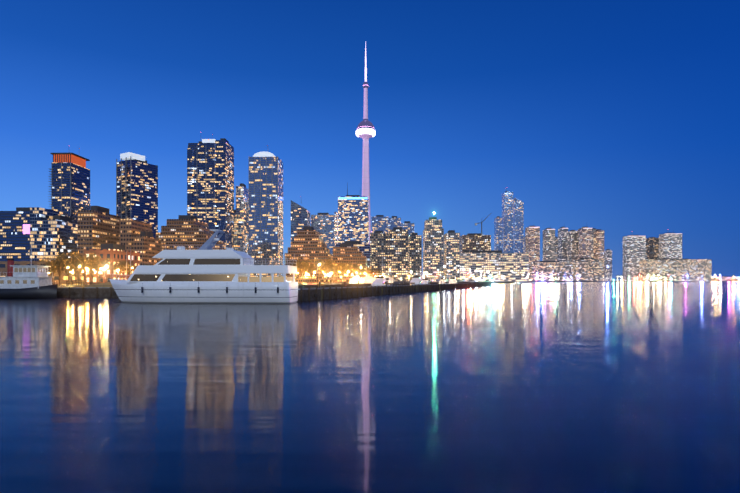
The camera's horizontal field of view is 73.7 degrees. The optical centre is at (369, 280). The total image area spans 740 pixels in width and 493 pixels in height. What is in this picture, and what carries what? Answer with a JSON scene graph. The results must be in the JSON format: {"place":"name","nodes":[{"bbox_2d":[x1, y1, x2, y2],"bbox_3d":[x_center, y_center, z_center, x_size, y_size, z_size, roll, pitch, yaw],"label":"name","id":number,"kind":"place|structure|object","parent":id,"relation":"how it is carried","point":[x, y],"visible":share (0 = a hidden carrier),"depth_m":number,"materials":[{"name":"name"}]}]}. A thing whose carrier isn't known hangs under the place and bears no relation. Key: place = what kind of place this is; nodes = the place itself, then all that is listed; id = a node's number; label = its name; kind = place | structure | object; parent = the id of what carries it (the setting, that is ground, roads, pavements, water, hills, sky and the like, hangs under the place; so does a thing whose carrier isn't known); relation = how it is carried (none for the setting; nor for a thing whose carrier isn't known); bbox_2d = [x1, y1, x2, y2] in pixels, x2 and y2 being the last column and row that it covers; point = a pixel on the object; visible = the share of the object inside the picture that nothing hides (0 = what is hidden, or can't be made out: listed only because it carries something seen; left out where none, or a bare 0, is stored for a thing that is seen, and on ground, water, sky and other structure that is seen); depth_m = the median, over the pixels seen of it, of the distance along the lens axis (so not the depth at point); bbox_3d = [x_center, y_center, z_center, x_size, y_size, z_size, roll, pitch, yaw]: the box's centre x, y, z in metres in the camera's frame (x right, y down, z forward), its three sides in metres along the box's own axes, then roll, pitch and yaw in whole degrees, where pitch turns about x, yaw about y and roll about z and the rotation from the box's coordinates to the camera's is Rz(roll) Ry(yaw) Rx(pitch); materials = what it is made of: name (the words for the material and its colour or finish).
{"place":"outdoors","nodes":[
{"label":"outdoors","id":0,"kind":"place"},
{"bbox_2d":[116,152,157,237],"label":"tower","id":1,"kind":"structure","parent":0,"point":[136,186],"depth_m":491.19,"materials":[{"name":"glass"},{"name":"concrete"},{"name":"metal"}]},
{"bbox_2d":[156,215,225,259],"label":"terraced building","id":2,"kind":"structure","parent":0,"point":[187,232],"depth_m":406.80,"materials":[{"name":"brown"}]},
{"bbox_2d":[284,226,332,282],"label":"terraced building","id":3,"kind":"structure","parent":0,"point":[308,243],"depth_m":432.47,"materials":[{"name":"brown"}]},
{"bbox_2d":[333,243,366,281],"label":"terrace","id":4,"kind":"structure","parent":0,"point":[345,252],"depth_m":440.91,"materials":[{"name":"brown"}]},
{"bbox_2d":[334,183,368,244],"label":"tower","id":5,"kind":"structure","parent":0,"point":[352,219],"depth_m":851.25,"materials":[{"name":"grey"}]},
{"bbox_2d":[0,281,739,492],"bbox_3d":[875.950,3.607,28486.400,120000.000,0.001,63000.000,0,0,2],"label":"water","id":6,"kind":"structure","parent":0,"point":[590,387],"depth_m":15.91,"materials":[{"name":"blue liquid"}]},
{"bbox_2d":[0,259,57,298],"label":"ferry","id":7,"kind":"object","parent":6,"relation":"on","point":[25,281],"visible":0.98,"depth_m":99.73,"materials":[{"name":"white metal"}]},
{"bbox_2d":[109,219,319,303],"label":"yacht","id":8,"kind":"object","parent":6,"relation":"on","point":[204,273],"visible":1,"depth_m":77.11,"materials":[{"name":"white plastic"}]},
{"bbox_2d":[371,273,385,285],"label":"cruiser","id":9,"kind":"object","parent":6,"relation":"on","point":[379,281],"visible":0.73,"depth_m":169.03,"materials":[{"name":"white"}]},
{"bbox_2d":[410,274,422,284],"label":"boat","id":10,"kind":"object","parent":6,"relation":"on","point":[416,280],"visible":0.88,"depth_m":216.28,"materials":[{"name":"white"}]},
{"bbox_2d":[422,279,429,283],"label":"boat","id":11,"kind":"object","parent":6,"relation":"on","point":[425,281],"visible":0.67,"depth_m":232.82,"materials":[{"name":"white"}]},
{"bbox_2d":[439,278,446,283],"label":"boat","id":12,"kind":"object","parent":6,"relation":"on","point":[443,280],"visible":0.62,"depth_m":274.31,"materials":[{"name":"white"}]},
{"bbox_2d":[448,278,456,283],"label":"boat","id":13,"kind":"object","parent":6,"relation":"on","point":[452,280],"visible":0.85,"depth_m":298.82,"materials":[{"name":"white"}]},
{"bbox_2d":[0,0,739,280],"label":"sky","id":14,"kind":"structure","parent":0,"point":[620,118],"materials":[{"name":"blue"}]},
{"bbox_2d":[57,281,709,297],"bbox_3d":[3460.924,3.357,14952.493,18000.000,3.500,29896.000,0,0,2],"label":"mainland","id":15,"kind":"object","parent":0,"point":[90,292],"depth_m":177.85,"materials":[{"name":"concrete"}]},
{"bbox_2d":[0,207,75,260],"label":"midrise","id":16,"kind":"structure","parent":15,"relation":"on","point":[15,235],"depth_m":388.66,"materials":[{"name":"blue glass"}]},
{"bbox_2d":[0,261,83,284],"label":"building","id":17,"kind":"structure","parent":15,"relation":"on","point":[63,276],"depth_m":205.39,"materials":[{"name":"brown"}]},
{"bbox_2d":[37,257,61,284],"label":"tree","id":18,"kind":"object","parent":15,"relation":"on","point":[46,262],"visible":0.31,"depth_m":177.93,"materials":[{"name":"green plant"}]},
{"bbox_2d":[30,208,77,260],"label":"midrise","id":19,"kind":"structure","parent":15,"relation":"on","point":[52,233],"depth_m":357.79,"materials":[{"name":"grey"}]},
{"bbox_2d":[44,251,73,284],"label":"tree","id":20,"kind":"object","parent":15,"relation":"on","point":[58,259],"visible":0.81,"depth_m":151.98,"materials":[{"name":"green plant"}]},
{"bbox_2d":[52,251,79,284],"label":"tree","id":21,"kind":"object","parent":15,"relation":"on","point":[68,274],"visible":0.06,"depth_m":162.50,"materials":[{"name":"green plant"}]},
{"bbox_2d":[48,153,89,222],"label":"tower","id":22,"kind":"structure","parent":15,"relation":"on","point":[70,184],"depth_m":459.14,"materials":[{"name":"glass"},{"name":"concrete"},{"name":"metal"}]},
{"bbox_2d":[63,252,93,282],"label":"tree","id":23,"kind":"object","parent":15,"relation":"on","point":[73,264],"visible":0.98,"depth_m":151.94,"materials":[{"name":"green plant"}]},
{"bbox_2d":[70,251,98,284],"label":"tree","id":24,"kind":"object","parent":15,"relation":"on","point":[83,272],"visible":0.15,"depth_m":167.79,"materials":[{"name":"green plant"}]},
{"bbox_2d":[62,276,118,286],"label":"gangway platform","id":25,"kind":"structure","parent":15,"relation":"on","point":[108,283],"depth_m":107.73,"materials":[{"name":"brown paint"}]},
{"bbox_2d":[78,253,106,283],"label":"tree","id":26,"kind":"object","parent":15,"relation":"on","point":[95,260],"visible":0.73,"depth_m":157.53,"materials":[{"name":"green plant"}]},
{"bbox_2d":[90,256,113,282],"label":"tree","id":27,"kind":"object","parent":15,"relation":"on","point":[107,260],"visible":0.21,"depth_m":172.69,"materials":[{"name":"green plant"}]},
{"bbox_2d":[84,244,139,283],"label":"building","id":28,"kind":"structure","parent":15,"relation":"on","point":[115,252],"depth_m":223.93,"materials":[{"name":"brown brick"}]},
{"bbox_2d":[77,206,160,264],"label":"midrise","id":29,"kind":"structure","parent":15,"relation":"on","point":[98,226],"depth_m":339.80,"materials":[{"name":"brown"}]},
{"bbox_2d":[109,260,133,279],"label":"tree","id":30,"kind":"object","parent":15,"relation":"on","point":[122,265],"visible":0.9,"depth_m":176.88,"materials":[{"name":"green plant"}]},
{"bbox_2d":[123,261,144,276],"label":"tree","id":31,"kind":"object","parent":15,"relation":"on","point":[132,269],"visible":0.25,"depth_m":187.73,"materials":[{"name":"green plant"}]},
{"bbox_2d":[187,138,233,246],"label":"tower","id":32,"kind":"structure","parent":15,"relation":"on","point":[210,182],"depth_m":525.86,"materials":[{"name":"blue glass"}]},
{"bbox_2d":[234,151,282,276],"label":"tower","id":33,"kind":"structure","parent":15,"relation":"on","point":[258,222],"depth_m":564.05,"materials":[{"name":"blue glass"}]},
{"bbox_2d":[58,282,489,287],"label":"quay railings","id":34,"kind":"object","parent":15,"relation":"on","point":[76,285],"visible":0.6,"depth_m":106.43,"materials":[{"name":"grey metal"}]},
{"bbox_2d":[58,282,491,300],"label":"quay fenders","id":35,"kind":"object","parent":15,"relation":"attached to","point":[461,285],"visible":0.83,"depth_m":116.02,"materials":[{"name":"rubber"}]},
{"bbox_2d":[290,259,302,274],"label":"tree","id":36,"kind":"object","parent":15,"relation":"on","point":[297,265],"visible":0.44,"depth_m":250.74,"materials":[{"name":"green plant"}]},
{"bbox_2d":[291,200,309,241],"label":"high-rise building","id":37,"kind":"structure","parent":15,"relation":"on","point":[300,217],"depth_m":703.42,"materials":[{"name":"blue glass"}]},
{"bbox_2d":[295,258,308,283],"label":"tree","id":38,"kind":"object","parent":15,"relation":"on","point":[301,267],"visible":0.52,"depth_m":262.66,"materials":[{"name":"green plant"}]},
{"bbox_2d":[303,259,320,283],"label":"tree","id":39,"kind":"object","parent":15,"relation":"on","point":[312,268],"visible":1,"depth_m":250.39,"materials":[{"name":"green plant"}]},
{"bbox_2d":[314,258,328,279],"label":"tree","id":40,"kind":"object","parent":15,"relation":"on","point":[319,270],"visible":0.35,"depth_m":268.77,"materials":[{"name":"green plant"}]},
{"bbox_2d":[311,213,335,254],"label":"glass building","id":41,"kind":"structure","parent":15,"relation":"on","point":[323,225],"depth_m":802.47,"materials":[{"name":"blue glass"}]},
{"bbox_2d":[318,258,337,275],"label":"tree","id":42,"kind":"object","parent":15,"relation":"on","point":[327,266],"visible":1,"depth_m":254.86,"materials":[{"name":"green plant"}]},
{"bbox_2d":[326,263,334,282],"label":"tree","id":43,"kind":"object","parent":15,"relation":"on","point":[333,272],"visible":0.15,"depth_m":292.55,"materials":[{"name":"green plant"}]},
{"bbox_2d":[329,260,345,283],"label":"tree","id":44,"kind":"object","parent":15,"relation":"on","point":[336,266],"visible":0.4,"depth_m":271.84,"materials":[{"name":"green plant"}]},
{"bbox_2d":[337,260,351,280],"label":"tree","id":45,"kind":"object","parent":15,"relation":"on","point":[346,269],"visible":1,"depth_m":259.25,"materials":[{"name":"green plant"}]},
{"bbox_2d":[344,261,361,275],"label":"tree","id":46,"kind":"object","parent":15,"relation":"on","point":[353,269],"visible":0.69,"depth_m":280.19,"materials":[{"name":"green plant"}]},
{"bbox_2d":[336,241,370,275],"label":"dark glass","id":47,"kind":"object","parent":15,"relation":"on","point":[365,249],"visible":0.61,"depth_m":520.25,"materials":[{"name":"blue glass"}]},
{"bbox_2d":[354,265,365,277],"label":"tree","id":48,"kind":"object","parent":15,"relation":"on","point":[362,270],"visible":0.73,"depth_m":299.20,"materials":[{"name":"green plant"}]},
{"bbox_2d":[356,42,375,243],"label":"observation tower","id":49,"kind":"structure","parent":15,"relation":"on","point":[365,131],"depth_m":1130.10,"materials":[{"name":"grey concrete"}]},
{"bbox_2d":[363,267,375,275],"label":"tree","id":50,"kind":"object","parent":15,"relation":"on","point":[368,271],"visible":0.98,"depth_m":329.44,"materials":[{"name":"green plant"}]},
{"bbox_2d":[350,275,393,282],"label":"market tents","id":51,"kind":"object","parent":15,"relation":"on","point":[366,279],"visible":0.6,"depth_m":314.94,"materials":[{"name":"white fabric"}]},
{"bbox_2d":[374,268,383,275],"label":"tree","id":52,"kind":"object","parent":15,"relation":"on","point":[378,271],"visible":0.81,"depth_m":343.99,"materials":[{"name":"green plant"}]},
{"bbox_2d":[318,282,447,287],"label":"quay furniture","id":53,"kind":"object","parent":15,"relation":"on","point":[342,284],"visible":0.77,"depth_m":134.48,"materials":[{"name":"brown wood"}]},
{"bbox_2d":[372,215,413,236],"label":"glass building","id":54,"kind":"structure","parent":15,"relation":"on","point":[383,223],"depth_m":999.24,"materials":[{"name":"blue glass"}]},
{"bbox_2d":[370,227,421,281],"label":"condo","id":55,"kind":"structure","parent":15,"relation":"on","point":[401,250],"depth_m":649.54,"materials":[{"name":"grey"}]},
{"bbox_2d":[125,247,678,283],"bbox_3d":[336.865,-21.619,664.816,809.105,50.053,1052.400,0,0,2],"label":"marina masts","id":56,"kind":"object","parent":15,"relation":"on","point":[382,265],"visible":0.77,"depth_m":592.97,"materials":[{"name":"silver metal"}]},
{"bbox_2d":[67,264,738,287],"bbox_3d":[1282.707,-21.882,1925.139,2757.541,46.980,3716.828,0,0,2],"label":"street lamps","id":57,"kind":"object","parent":15,"relation":"on","point":[86,269],"visible":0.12,"depth_m":239.47,"materials":[{"name":"yellow"}]},
{"bbox_2d":[423,212,459,281],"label":"condo","id":58,"kind":"structure","parent":15,"relation":"on","point":[441,249],"depth_m":699.29,"materials":[{"name":"grey"}]},
{"bbox_2d":[460,233,490,252],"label":"condo","id":59,"kind":"structure","parent":15,"relation":"on","point":[473,241],"depth_m":993.86,"materials":[{"name":"grey"}]},
{"bbox_2d":[475,213,490,234],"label":"tower crane","id":60,"kind":"object","parent":59,"relation":"on","point":[481,224],"visible":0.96,"depth_m":1092.15,"materials":[{"name":"grey paint"}]},
{"bbox_2d":[460,250,528,281],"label":"low-rise building","id":61,"kind":"structure","parent":15,"relation":"on","point":[504,267],"depth_m":794.17,"materials":[{"name":"grey"}]},
{"bbox_2d":[494,191,523,252],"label":"tower","id":62,"kind":"structure","parent":15,"relation":"on","point":[509,231],"depth_m":1489.69,"materials":[{"name":"blue glass"}]},
{"bbox_2d":[555,237,557,260],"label":"cluster","id":63,"kind":"object","parent":15,"relation":"on","point":[556,248],"visible":0.02,"depth_m":1878.90,"materials":[{"name":"grey"}]},
{"bbox_2d":[524,228,597,261],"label":"cluster","id":64,"kind":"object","parent":15,"relation":"on","point":[549,244],"visible":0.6,"depth_m":1543.23,"materials":[{"name":"grey"}]},
{"bbox_2d":[525,226,603,280],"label":"cluster","id":65,"kind":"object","parent":15,"relation":"on","point":[532,241],"visible":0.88,"depth_m":1485.24,"materials":[{"name":"grey"}]},
{"bbox_2d":[529,258,602,280],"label":"low-rise building","id":66,"kind":"structure","parent":15,"relation":"on","point":[588,269],"depth_m":1423.28,"materials":[{"name":"grey"}]},
{"bbox_2d":[558,227,611,280],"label":"cluster","id":67,"kind":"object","parent":15,"relation":"on","point":[562,244],"visible":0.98,"depth_m":1601.40,"materials":[{"name":"grey"}]},
{"bbox_2d":[623,232,681,280],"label":"cluster","id":68,"kind":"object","parent":15,"relation":"on","point":[634,249],"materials":[{"name":"grey concrete"}]},
{"bbox_2d":[640,259,711,280],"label":"cluster","id":69,"kind":"object","parent":15,"relation":"on","point":[694,269],"visible":1,"depth_m":2198.89,"materials":[{"name":"grey"}]},
{"bbox_2d":[712,276,739,280],"bbox_3d":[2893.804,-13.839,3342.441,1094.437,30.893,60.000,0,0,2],"label":"shore","id":70,"kind":"structure","parent":15,"relation":"on","point":[723,278],"depth_m":3328.29,"materials":[{"name":"grey"}]},
{"bbox_2d":[297,283,484,301],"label":"wall","id":71,"kind":"structure","parent":0,"point":[312,292],"depth_m":112.54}
]}

